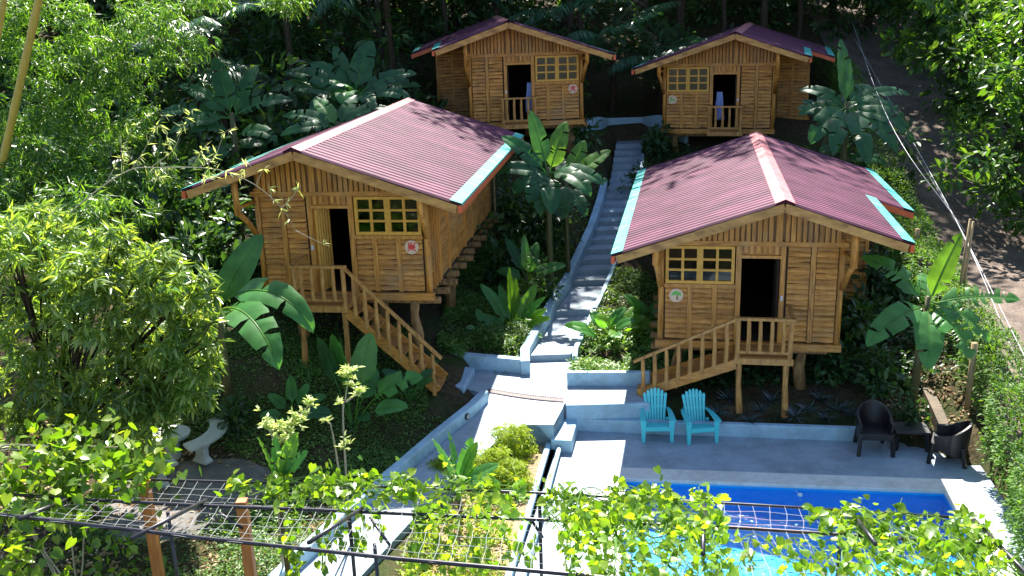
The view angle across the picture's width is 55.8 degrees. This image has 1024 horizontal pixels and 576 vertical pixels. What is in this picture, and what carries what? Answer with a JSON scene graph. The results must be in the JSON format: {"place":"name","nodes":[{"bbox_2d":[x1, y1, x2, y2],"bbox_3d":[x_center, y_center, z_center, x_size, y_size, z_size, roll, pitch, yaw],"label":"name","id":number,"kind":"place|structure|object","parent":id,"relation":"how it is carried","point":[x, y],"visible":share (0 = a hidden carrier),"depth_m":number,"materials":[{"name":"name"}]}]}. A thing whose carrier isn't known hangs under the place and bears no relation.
{"place":"outdoors","nodes":[
{"label":"outdoors","id":0,"kind":"place"},
{"bbox_2d":[299,394,564,575],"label":"curved path","id":1,"kind":"structure","parent":0,"point":[489,415],"depth_m":20.34,"materials":[{"name":"blue paint"}]},
{"bbox_2d":[0,0,1022,575],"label":"ground","id":2,"kind":"structure","parent":0,"point":[636,94],"depth_m":23.40,"materials":[{"name":"soil"}]},
{"bbox_2d":[43,0,142,64],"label":"forest tree","id":3,"kind":"object","parent":2,"relation":"on","point":[100,8],"visible":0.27,"depth_m":40.20,"materials":[{"name":"green plant"}]},
{"bbox_2d":[0,193,235,483],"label":"tree","id":4,"kind":"object","parent":2,"relation":"on","point":[72,391],"visible":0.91,"depth_m":17.59,"materials":[{"name":"green plant"}]},
{"bbox_2d":[0,0,314,274],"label":"bamboo clump","id":5,"kind":"object","parent":2,"relation":"on","point":[62,159],"visible":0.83,"depth_m":26.76,"materials":[{"name":"green plant"}]},
{"bbox_2d":[92,170,226,273],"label":"shrub","id":6,"kind":"object","parent":2,"relation":"on","point":[168,226],"visible":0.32,"depth_m":26.31,"materials":[{"name":"green plant"}]},
{"bbox_2d":[110,135,211,251],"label":"shrub","id":7,"kind":"object","parent":2,"relation":"on","point":[158,151],"visible":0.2,"depth_m":28.16,"materials":[{"name":"green plant"}]},
{"bbox_2d":[107,0,236,116],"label":"forest tree","id":8,"kind":"object","parent":2,"relation":"on","point":[178,75],"visible":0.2,"depth_m":36.66,"materials":[{"name":"green plant"}]},
{"bbox_2d":[96,459,271,542],"bbox_3d":[-6.567,4.138,18.921,3.667,0.196,3.206,-2,17,0],"label":"gravel patch","id":9,"kind":"object","parent":2,"relation":"on","point":[214,470],"visible":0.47,"depth_m":19.12,"materials":[{"name":"gravel"}]},
{"bbox_2d":[109,29,272,146],"bbox_3d":[-11.153,-7.035,34.089,5.166,4.610,5.039,-2,17,0],"label":"palm tree","id":10,"kind":"object","parent":2,"relation":"on","point":[202,77],"visible":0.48,"depth_m":33.41,"materials":[{"name":"green plant"}]},
{"bbox_2d":[154,217,232,301],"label":"shrub","id":11,"kind":"object","parent":2,"relation":"on","point":[180,239],"visible":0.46,"depth_m":24.34,"materials":[{"name":"green plant"}]},
{"bbox_2d":[62,109,330,246],"bbox_3d":[-6.237,-2.085,18.721,5.261,2.845,0.402,-2,17,0],"label":"bamboo branch","id":12,"kind":"object","parent":2,"relation":"on","point":[123,155],"visible":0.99,"depth_m":18.64,"materials":[{"name":"green plant"}]},
{"bbox_2d":[131,0,265,168],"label":"palm tree","id":13,"kind":"object","parent":2,"relation":"on","point":[211,38],"visible":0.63,"depth_m":31.58,"materials":[{"name":"green plant"}]},
{"bbox_2d":[183,417,227,464],"bbox_3d":[-6.386,3.254,20.512,0.639,0.470,1.752,0,17,7],"label":"stone bench","id":14,"kind":"object","parent":2,"relation":"on","point":[200,445],"visible":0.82,"depth_m":20.04,"materials":[{"name":"stone"}]},
{"bbox_2d":[173,164,255,252],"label":"shrub","id":15,"kind":"object","parent":2,"relation":"on","point":[226,203],"visible":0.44,"depth_m":27.54,"materials":[{"name":"green plant"}]},
{"bbox_2d":[180,211,254,306],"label":"shrub","id":16,"kind":"object","parent":2,"relation":"on","point":[227,231],"visible":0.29,"depth_m":24.94,"materials":[{"name":"green plant"}]},
{"bbox_2d":[160,57,291,197],"bbox_3d":[-9.076,-4.983,30.829,4.237,4.569,2.374,-2,17,0],"label":"banana plant","id":17,"kind":"object","parent":2,"relation":"on","point":[223,84],"visible":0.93,"depth_m":30.75,"materials":[{"name":"green plant"}]},
{"bbox_2d":[154,234,314,419],"bbox_3d":[-5.579,1.068,20.344,3.989,4.045,1.921,10,21,35],"label":"banana plant","id":18,"kind":"object","parent":2,"relation":"on","point":[235,273],"visible":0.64,"depth_m":19.67,"materials":[{"name":"green plant"}]},
{"bbox_2d":[215,386,255,439],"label":"shrub","id":19,"kind":"object","parent":2,"relation":"on","point":[240,418],"visible":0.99,"depth_m":20.65,"materials":[{"name":"green plant"}]},
{"bbox_2d":[52,288,448,575],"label":"ground cover","id":20,"kind":"object","parent":2,"relation":"on","point":[261,521],"visible":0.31,"depth_m":20.75,"materials":[{"name":"green plant"}]},
{"bbox_2d":[226,50,321,160],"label":"shrub","id":21,"kind":"object","parent":2,"relation":"on","point":[281,140],"visible":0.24,"depth_m":32.35,"materials":[{"name":"green plant"}]},
{"bbox_2d":[257,432,307,573],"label":"banana plant","id":22,"kind":"object","parent":2,"relation":"on","point":[289,450],"visible":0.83,"depth_m":15.24,"materials":[{"name":"green plant"}]},
{"bbox_2d":[230,0,344,76],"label":"forest tree","id":23,"kind":"object","parent":2,"relation":"on","point":[270,41],"visible":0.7,"depth_m":39.09,"materials":[{"name":"green plant"}]},
{"bbox_2d":[259,375,326,422],"bbox_3d":[-4.794,2.498,21.058,1.393,0.869,1.184,-2,17,0],"label":"heliconia","id":24,"kind":"object","parent":2,"relation":"on","point":[292,394],"visible":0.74,"depth_m":21.35,"materials":[{"name":"green plant"}]},
{"bbox_2d":[254,91,340,141],"bbox_3d":[-7.111,-5.320,33.217,2.865,2.964,3.297,8,19,31],"label":"palm tree","id":25,"kind":"object","parent":2,"relation":"on","point":[278,124],"visible":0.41,"depth_m":33.08,"materials":[{"name":"green plant"}]},
{"bbox_2d":[280,95,386,215],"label":"banana plant","id":26,"kind":"object","parent":2,"relation":"on","point":[347,113],"visible":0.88,"depth_m":30.54,"materials":[{"name":"green plant"}]},
{"bbox_2d":[320,363,367,542],"bbox_3d":[-2.846,2.929,16.810,0.927,3.440,0.408,-2,17,0],"label":"sapling","id":27,"kind":"object","parent":2,"relation":"on","point":[348,369],"visible":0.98,"depth_m":16.56,"materials":[{"name":"green plant"}]},
{"bbox_2d":[269,41,421,129],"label":"banana plant","id":28,"kind":"object","parent":2,"relation":"on","point":[357,75],"visible":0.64,"depth_m":33.04,"materials":[{"name":"green plant"}]},
{"bbox_2d":[308,0,395,101],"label":"palm tree","id":29,"kind":"object","parent":2,"relation":"on","point":[389,33],"visible":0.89,"depth_m":36.43,"materials":[{"name":"green plant"}]},
{"bbox_2d":[181,97,523,395],"bbox_3d":[-3.894,-1.819,26.707,7.261,5.747,10.700,1,17,8],"label":"wooden cabin","id":30,"kind":"object","parent":2,"relation":"on","point":[394,178],"visible":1,"depth_m":22.53,"materials":[{"name":"brown wood"}]},
{"bbox_2d":[313,209,335,289],"bbox_3d":[-4.444,-0.960,22.951,0.085,2.000,0.672,3,17,17],"label":"door","id":31,"kind":"structure","parent":30,"relation":"in","point":[322,223],"depth_m":22.86,"materials":[{"name":"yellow wood"}]},
{"bbox_2d":[353,196,421,234],"bbox_3d":[-2.841,-1.659,22.127,1.550,0.890,0.090,1,17,8],"label":"window","id":32,"kind":"structure","parent":30,"relation":"in","point":[387,209],"depth_m":22.11,"materials":[{"name":"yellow wood"}]},
{"bbox_2d":[306,332,422,427],"bbox_3d":[-3.171,2.050,20.780,2.095,2.107,1.733,6,18,25],"label":"heliconia","id":33,"kind":"object","parent":2,"relation":"on","point":[332,358],"visible":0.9,"depth_m":20.91,"materials":[{"name":"green plant"}]},
{"bbox_2d":[319,5,414,108],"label":"shrub","id":34,"kind":"object","parent":2,"relation":"on","point":[383,40],"visible":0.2,"depth_m":37.23,"materials":[{"name":"green plant"}]},
{"bbox_2d":[268,390,488,575],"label":"kerb wall","id":35,"kind":"structure","parent":2,"relation":"on","point":[416,454],"depth_m":19.93,"materials":[{"name":"concrete"}]},
{"bbox_2d":[357,409,561,575],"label":"planter wall","id":36,"kind":"structure","parent":2,"relation":"on","point":[451,496],"depth_m":20.52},
{"bbox_2d":[451,352,520,372],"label":"terrace wall","id":37,"kind":"structure","parent":2,"relation":"on","point":[492,362],"depth_m":24.04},
{"bbox_2d":[431,446,554,575],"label":"planting bed","id":38,"kind":"object","parent":2,"relation":"on","point":[533,467],"visible":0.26,"depth_m":18.20,"materials":[{"name":"soil"}]},
{"bbox_2d":[395,484,513,575],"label":"bed plants","id":39,"kind":"object","parent":38,"relation":"on","point":[461,557],"visible":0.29,"depth_m":17.20,"materials":[{"name":"green plant"}]},
{"bbox_2d":[432,432,500,524],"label":"banana plant","id":40,"kind":"object","parent":38,"relation":"on","point":[463,465],"visible":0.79,"depth_m":18.05,"materials":[{"name":"green plant"}]},
{"bbox_2d":[466,440,520,493],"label":"feathery bush","id":41,"kind":"object","parent":38,"relation":"on","point":[495,455],"visible":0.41,"depth_m":19.58,"materials":[{"name":"green plant"}]},
{"bbox_2d":[488,421,539,464],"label":"feathery bush","id":42,"kind":"object","parent":38,"relation":"on","point":[515,441],"visible":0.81,"depth_m":20.59,"materials":[{"name":"green plant"}]},
{"bbox_2d":[489,456,539,501],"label":"feathery bush","id":43,"kind":"object","parent":38,"relation":"on","point":[517,471],"visible":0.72,"depth_m":19.20,"materials":[{"name":"green plant"}]},
{"bbox_2d":[0,317,1008,575],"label":"fallen leaves","id":44,"kind":"object","parent":2,"relation":"on","point":[104,553],"visible":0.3,"depth_m":18.58,"materials":[{"name":"plant"}]},
{"bbox_2d":[254,395,319,567],"bbox_3d":[-3.561,3.310,15.865,1.078,3.316,0.441,-2,17,0],"label":"sapling","id":45,"kind":"object","parent":44,"relation":"on","point":[285,425],"visible":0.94,"depth_m":15.50,"materials":[{"name":"green plant"}]},
{"bbox_2d":[474,209,546,285],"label":"shrub","id":46,"kind":"object","parent":2,"relation":"on","point":[495,263],"visible":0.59,"depth_m":28.70,"materials":[{"name":"green plant"}]},
{"bbox_2d":[0,0,1021,262],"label":"undergrowth","id":47,"kind":"object","parent":2,"relation":"on","point":[168,92],"visible":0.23,"depth_m":43.96,"materials":[{"name":"green plant"}]},
{"bbox_2d":[490,156,533,231],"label":"shrub","id":48,"kind":"object","parent":2,"relation":"on","point":[502,201],"visible":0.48,"depth_m":31.27,"materials":[{"name":"green plant"}]},
{"bbox_2d":[475,268,550,337],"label":"ginger plant","id":49,"kind":"object","parent":2,"relation":"on","point":[512,304],"visible":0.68,"depth_m":26.07,"materials":[{"name":"green plant"}]},
{"bbox_2d":[411,15,615,152],"bbox_3d":[-0.270,-8.041,38.682,7.261,5.402,10.700,-3,17,-2],"label":"wooden cabin","id":50,"kind":"object","parent":2,"relation":"on","point":[483,68],"visible":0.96,"depth_m":34.55,"materials":[{"name":"brown wood"}]},
{"bbox_2d":[535,55,578,81],"bbox_3d":[1.597,-7.822,34.415,1.550,0.890,0.090,-3,17,-2],"label":"window","id":51,"kind":"structure","parent":50,"relation":"in","point":[556,64],"depth_m":34.37,"materials":[{"name":"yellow wood"}]},
{"bbox_2d":[497,234,565,284],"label":"banana plant","id":52,"kind":"object","parent":2,"relation":"on","point":[516,255],"visible":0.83,"depth_m":28.16,"materials":[{"name":"green plant"}]},
{"bbox_2d":[498,186,572,237],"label":"shrub","id":53,"kind":"object","parent":2,"relation":"on","point":[530,213],"visible":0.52,"depth_m":30.12,"materials":[{"name":"green plant"}]},
{"bbox_2d":[516,215,565,253],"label":"shrub","id":54,"kind":"object","parent":2,"relation":"on","point":[540,235],"visible":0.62,"depth_m":29.65,"materials":[{"name":"green plant"}]},
{"bbox_2d":[522,251,564,304],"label":"shrub","id":55,"kind":"object","parent":2,"relation":"on","point":[541,290],"visible":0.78,"depth_m":27.59,"materials":[{"name":"green plant"}]},
{"bbox_2d":[496,111,603,292],"bbox_3d":[1.030,-2.337,27.935,3.170,5.360,2.324,-2,17,0],"label":"banana plant","id":56,"kind":"object","parent":2,"relation":"on","point":[573,174],"visible":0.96,"depth_m":27.71,"materials":[{"name":"green plant"}]},
{"bbox_2d":[435,142,691,385],"bbox_3d":[0.109,-1.508,29.501,8.521,4.160,14.859,-2,17,0],"label":"ground cover","id":57,"kind":"object","parent":2,"relation":"on","point":[504,338],"visible":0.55,"depth_m":26.24,"materials":[{"name":"green plant"}]},
{"bbox_2d":[520,182,606,374],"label":"kerb wall","id":58,"kind":"structure","parent":2,"relation":"on","point":[530,343],"depth_m":29.10,"materials":[{"name":"concrete"}]},
{"bbox_2d":[507,0,633,91],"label":"palm tree","id":59,"kind":"object","parent":2,"relation":"on","point":[561,8],"visible":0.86,"depth_m":40.85,"materials":[{"name":"green plant"}]},
{"bbox_2d":[547,77,604,149],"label":"shrub","id":60,"kind":"object","parent":2,"relation":"on","point":[581,136],"visible":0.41,"depth_m":35.26,"materials":[{"name":"green plant"}]},
{"bbox_2d":[555,141,610,272],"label":"banana plant","id":61,"kind":"object","parent":2,"relation":"on","point":[567,194],"visible":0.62,"depth_m":29.09,"materials":[{"name":"green plant"}]},
{"bbox_2d":[530,140,642,361],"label":"garden stairs","id":62,"kind":"structure","parent":2,"relation":"on","point":[557,341],"depth_m":30.29,"materials":[{"name":"blue paint"}]},
{"bbox_2d":[564,307,635,338],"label":"arum plant","id":63,"kind":"object","parent":2,"relation":"on","point":[616,319],"visible":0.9,"depth_m":25.41,"materials":[{"name":"green plant"}]},
{"bbox_2d":[572,153,643,361],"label":"kerb wall","id":64,"kind":"structure","parent":2,"relation":"on","point":[578,345],"depth_m":27.84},
{"bbox_2d":[567,370,649,385],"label":"terrace wall","id":65,"kind":"structure","parent":2,"relation":"on","point":[608,378],"depth_m":22.89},
{"bbox_2d":[544,0,680,113],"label":"palm tree","id":66,"kind":"object","parent":2,"relation":"on","point":[592,41],"visible":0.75,"depth_m":39.48,"materials":[{"name":"green plant"}]},
{"bbox_2d":[581,115,687,143],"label":"end wall","id":67,"kind":"structure","parent":2,"relation":"on","point":[649,121],"depth_m":38.97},
{"bbox_2d":[640,118,674,160],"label":"shrub","id":68,"kind":"object","parent":2,"relation":"on","point":[662,144],"visible":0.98,"depth_m":36.30,"materials":[{"name":"green plant"}]},
{"bbox_2d":[608,21,710,114],"bbox_3d":[6.050,-8.766,39.384,4.714,4.036,4.506,-2,17,0],"label":"palm tree","id":69,"kind":"object","parent":2,"relation":"on","point":[632,61],"visible":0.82,"depth_m":39.45,"materials":[{"name":"green plant"}]},
{"bbox_2d":[631,22,834,152],"bbox_3d":[9.355,-8.288,39.710,7.261,4.786,10.700,3,17,16],"label":"wooden cabin","id":70,"kind":"object","parent":2,"relation":"on","point":[768,69],"visible":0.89,"depth_m":35.85,"materials":[{"name":"brown wood"}]},
{"bbox_2d":[667,67,709,91],"bbox_3d":[6.567,-7.782,36.074,1.550,0.890,0.090,3,17,16],"label":"window","id":71,"kind":"structure","parent":70,"relation":"in","point":[687,75],"depth_m":36.04,"materials":[{"name":"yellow wood"}]},
{"bbox_2d":[611,131,915,417],"bbox_3d":[6.742,-0.982,26.074,7.261,5.042,10.700,1,17,10],"label":"wooden cabin","id":72,"kind":"object","parent":2,"relation":"on","point":[755,243],"visible":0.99,"depth_m":22.23,"materials":[{"name":"brown wood"}]},
{"bbox_2d":[665,245,734,283],"bbox_3d":[4.306,-0.538,22.161,1.550,0.890,0.090,1,17,10],"label":"window","id":73,"kind":"structure","parent":72,"relation":"in","point":[699,279],"depth_m":22.13,"materials":[{"name":"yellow wood"}]},
{"bbox_2d":[600,139,1007,398],"bbox_3d":[7.057,-1.528,29.540,8.515,3.939,16.881,-2,17,0],"label":"ground cover","id":74,"kind":"object","parent":2,"relation":"on","point":[720,379],"visible":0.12,"depth_m":23.22,"materials":[{"name":"green plant"}]},
{"bbox_2d":[811,297,877,388],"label":"shrub","id":75,"kind":"object","parent":2,"relation":"on","point":[843,360],"visible":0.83,"depth_m":22.90,"materials":[{"name":"green plant"}]},
{"bbox_2d":[798,39,913,166],"bbox_3d":[11.248,-4.816,31.179,3.680,6.209,2.866,-2,17,0],"label":"banana plant","id":76,"kind":"object","parent":2,"relation":"on","point":[869,107],"visible":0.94,"depth_m":31.02,"materials":[{"name":"green plant"}]},
{"bbox_2d":[840,281,895,352],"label":"shrub","id":77,"kind":"object","parent":2,"relation":"on","point":[856,297],"visible":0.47,"depth_m":24.22,"materials":[{"name":"green plant"}]},
{"bbox_2d":[854,343,900,401],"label":"shrub","id":78,"kind":"object","parent":2,"relation":"on","point":[878,384],"visible":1,"depth_m":22.21,"materials":[{"name":"green plant"}]},
{"bbox_2d":[850,246,939,311],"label":"shrub","id":79,"kind":"object","parent":2,"relation":"on","point":[884,284],"visible":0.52,"depth_m":25.32,"materials":[{"name":"green plant"}]},
{"bbox_2d":[859,118,930,199],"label":"shrub","id":80,"kind":"object","parent":2,"relation":"on","point":[911,173],"visible":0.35,"depth_m":33.16,"materials":[{"name":"green plant"}]},
{"bbox_2d":[887,373,932,435],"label":"shrub","id":81,"kind":"object","parent":2,"relation":"on","point":[912,415],"visible":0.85,"depth_m":21.11,"materials":[{"name":"green plant"}]},
{"bbox_2d":[812,44,1023,574],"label":"hedge","id":82,"kind":"object","parent":2,"relation":"on","point":[1014,472],"visible":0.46,"depth_m":20.81,"materials":[{"name":"green plant"}]},
{"bbox_2d":[920,379,949,429],"bbox_3d":[9.451,2.747,21.779,0.251,0.890,3.086,1,17,9],"label":"timber edging","id":83,"kind":"object","parent":2,"relation":"on","point":[936,411],"visible":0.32,"depth_m":21.34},
{"bbox_2d":[861,232,1019,411],"bbox_3d":[9.228,0.934,21.254,3.519,4.108,2.304,-2,17,0],"label":"banana plant","id":84,"kind":"object","parent":2,"relation":"on","point":[928,336],"visible":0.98,"depth_m":20.82,"materials":[{"name":"green plant"}]},
{"bbox_2d":[878,0,1023,127],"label":"leafy tree","id":85,"kind":"object","parent":2,"relation":"on","point":[966,12],"visible":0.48,"depth_m":37.46,"materials":[{"name":"green plant"}]},
{"bbox_2d":[890,0,1021,76],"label":"leafy tree","id":86,"kind":"object","parent":2,"relation":"on","point":[930,40],"visible":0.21,"depth_m":42.28,"materials":[{"name":"green plant"}]},
{"bbox_2d":[919,45,1023,236],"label":"leafy tree","id":87,"kind":"object","parent":2,"relation":"on","point":[1014,200],"visible":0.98,"depth_m":30.06,"materials":[{"name":"green plant"}]},
{"bbox_2d":[931,0,1023,179],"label":"leafy tree","id":88,"kind":"object","parent":2,"relation":"on","point":[976,76],"visible":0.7,"depth_m":32.77,"materials":[{"name":"green plant"}]},
{"bbox_2d":[963,0,1023,153],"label":"leafy tree","id":89,"kind":"object","parent":2,"relation":"on","point":[1018,10],"visible":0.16,"depth_m":35.68,"materials":[{"name":"green plant"}]},
{"bbox_2d":[468,360,643,416],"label":"terrace","id":90,"kind":"structure","parent":0,"point":[546,378],"depth_m":23.03,"materials":[{"name":"blue paint"}]},
{"bbox_2d":[514,431,1023,575],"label":"pool deck","id":91,"kind":"structure","parent":0,"point":[587,459],"depth_m":20.39,"materials":[{"name":"blue paint"}]},
{"bbox_2d":[0,474,1023,575],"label":"pergola","id":92,"kind":"object","parent":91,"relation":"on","point":[246,541],"visible":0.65,"depth_m":13.63,"materials":[{"name":"metal"}]},
{"bbox_2d":[0,392,201,575],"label":"climbing vine","id":93,"kind":"object","parent":92,"relation":"on","point":[111,465],"visible":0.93,"depth_m":14.74,"materials":[{"name":"green plant"}]},
{"bbox_2d":[214,451,416,575],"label":"climbing vine","id":94,"kind":"object","parent":92,"relation":"on","point":[276,481],"visible":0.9,"depth_m":14.40,"materials":[{"name":"green plant"}]},
{"bbox_2d":[363,454,540,575],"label":"climbing vine","id":95,"kind":"object","parent":92,"relation":"on","point":[520,494],"visible":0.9,"depth_m":13.76,"materials":[{"name":"green plant"}]},
{"bbox_2d":[536,465,739,575],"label":"climbing vine","id":96,"kind":"object","parent":92,"relation":"on","point":[589,512],"visible":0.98,"depth_m":12.92,"materials":[{"name":"green plant"}]},
{"bbox_2d":[734,494,1023,575],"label":"climbing vine","id":97,"kind":"object","parent":92,"relation":"on","point":[927,532],"visible":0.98,"depth_m":12.46,"materials":[{"name":"green plant"}]},
{"bbox_2d":[505,442,550,575],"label":"bed kerb","id":98,"kind":"structure","parent":91,"relation":"on","point":[539,476],"depth_m":18.80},
{"bbox_2d":[551,417,577,452],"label":"deck wall","id":99,"kind":"structure","parent":91,"relation":"on","point":[564,437],"depth_m":21.21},
{"bbox_2d":[566,401,649,430],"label":"retaining wall","id":100,"kind":"structure","parent":91,"relation":"on","point":[581,413],"depth_m":21.93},
{"bbox_2d":[640,387,675,442],"bbox_3d":[3.234,2.857,21.653,0.799,0.974,0.935,-1,17,4],"label":"garden chair","id":101,"kind":"object","parent":91,"relation":"on","point":[659,403],"visible":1,"depth_m":21.79,"materials":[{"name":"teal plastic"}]},
{"bbox_2d":[681,388,720,444],"bbox_3d":[4.147,2.865,21.526,0.799,0.974,0.935,-3,17,-5],"label":"garden chair","id":102,"kind":"object","parent":91,"relation":"on","point":[698,410],"visible":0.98,"depth_m":21.71,"materials":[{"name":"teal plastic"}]},
{"bbox_2d":[585,418,855,440],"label":"deck wall","id":103,"kind":"structure","parent":91,"relation":"on","point":[775,430],"depth_m":21.48,"materials":[{"name":"concrete"}]},
{"bbox_2d":[621,482,975,575],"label":"pool basin","id":104,"kind":"object","parent":91,"relation":"in","point":[912,505],"visible":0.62,"depth_m":19.07,"materials":[{"name":"tile"}]},
{"bbox_2d":[596,467,1021,575],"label":"pool coping","id":105,"kind":"object","parent":91,"relation":"on","point":[953,491],"visible":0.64,"depth_m":19.38,"materials":[{"name":"concrete"}]},
{"bbox_2d":[853,399,894,457],"bbox_3d":[7.717,2.990,20.628,0.791,1.003,0.797,0,17,8],"label":"rattan chair","id":106,"kind":"object","parent":91,"relation":"on","point":[874,421],"visible":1,"depth_m":20.66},
{"bbox_2d":[893,421,930,451],"bbox_3d":[8.558,3.195,20.803,0.780,0.453,0.600,1,17,10],"label":"side table","id":107,"kind":"object","parent":91,"relation":"on","point":[921,429],"visible":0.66,"depth_m":20.60,"materials":[{"name":"wicker"}]},
{"bbox_2d":[926,420,973,468],"bbox_3d":[9.100,3.157,20.079,0.797,0.908,0.791,7,19,27],"label":"rattan chair","id":108,"kind":"object","parent":91,"relation":"on","point":[952,440],"visible":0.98,"depth_m":19.83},
{"bbox_2d":[803,0,1023,526],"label":"road","id":109,"kind":"structure","parent":0,"point":[998,251],"depth_m":34.35,"materials":[{"name":"asphalt"}]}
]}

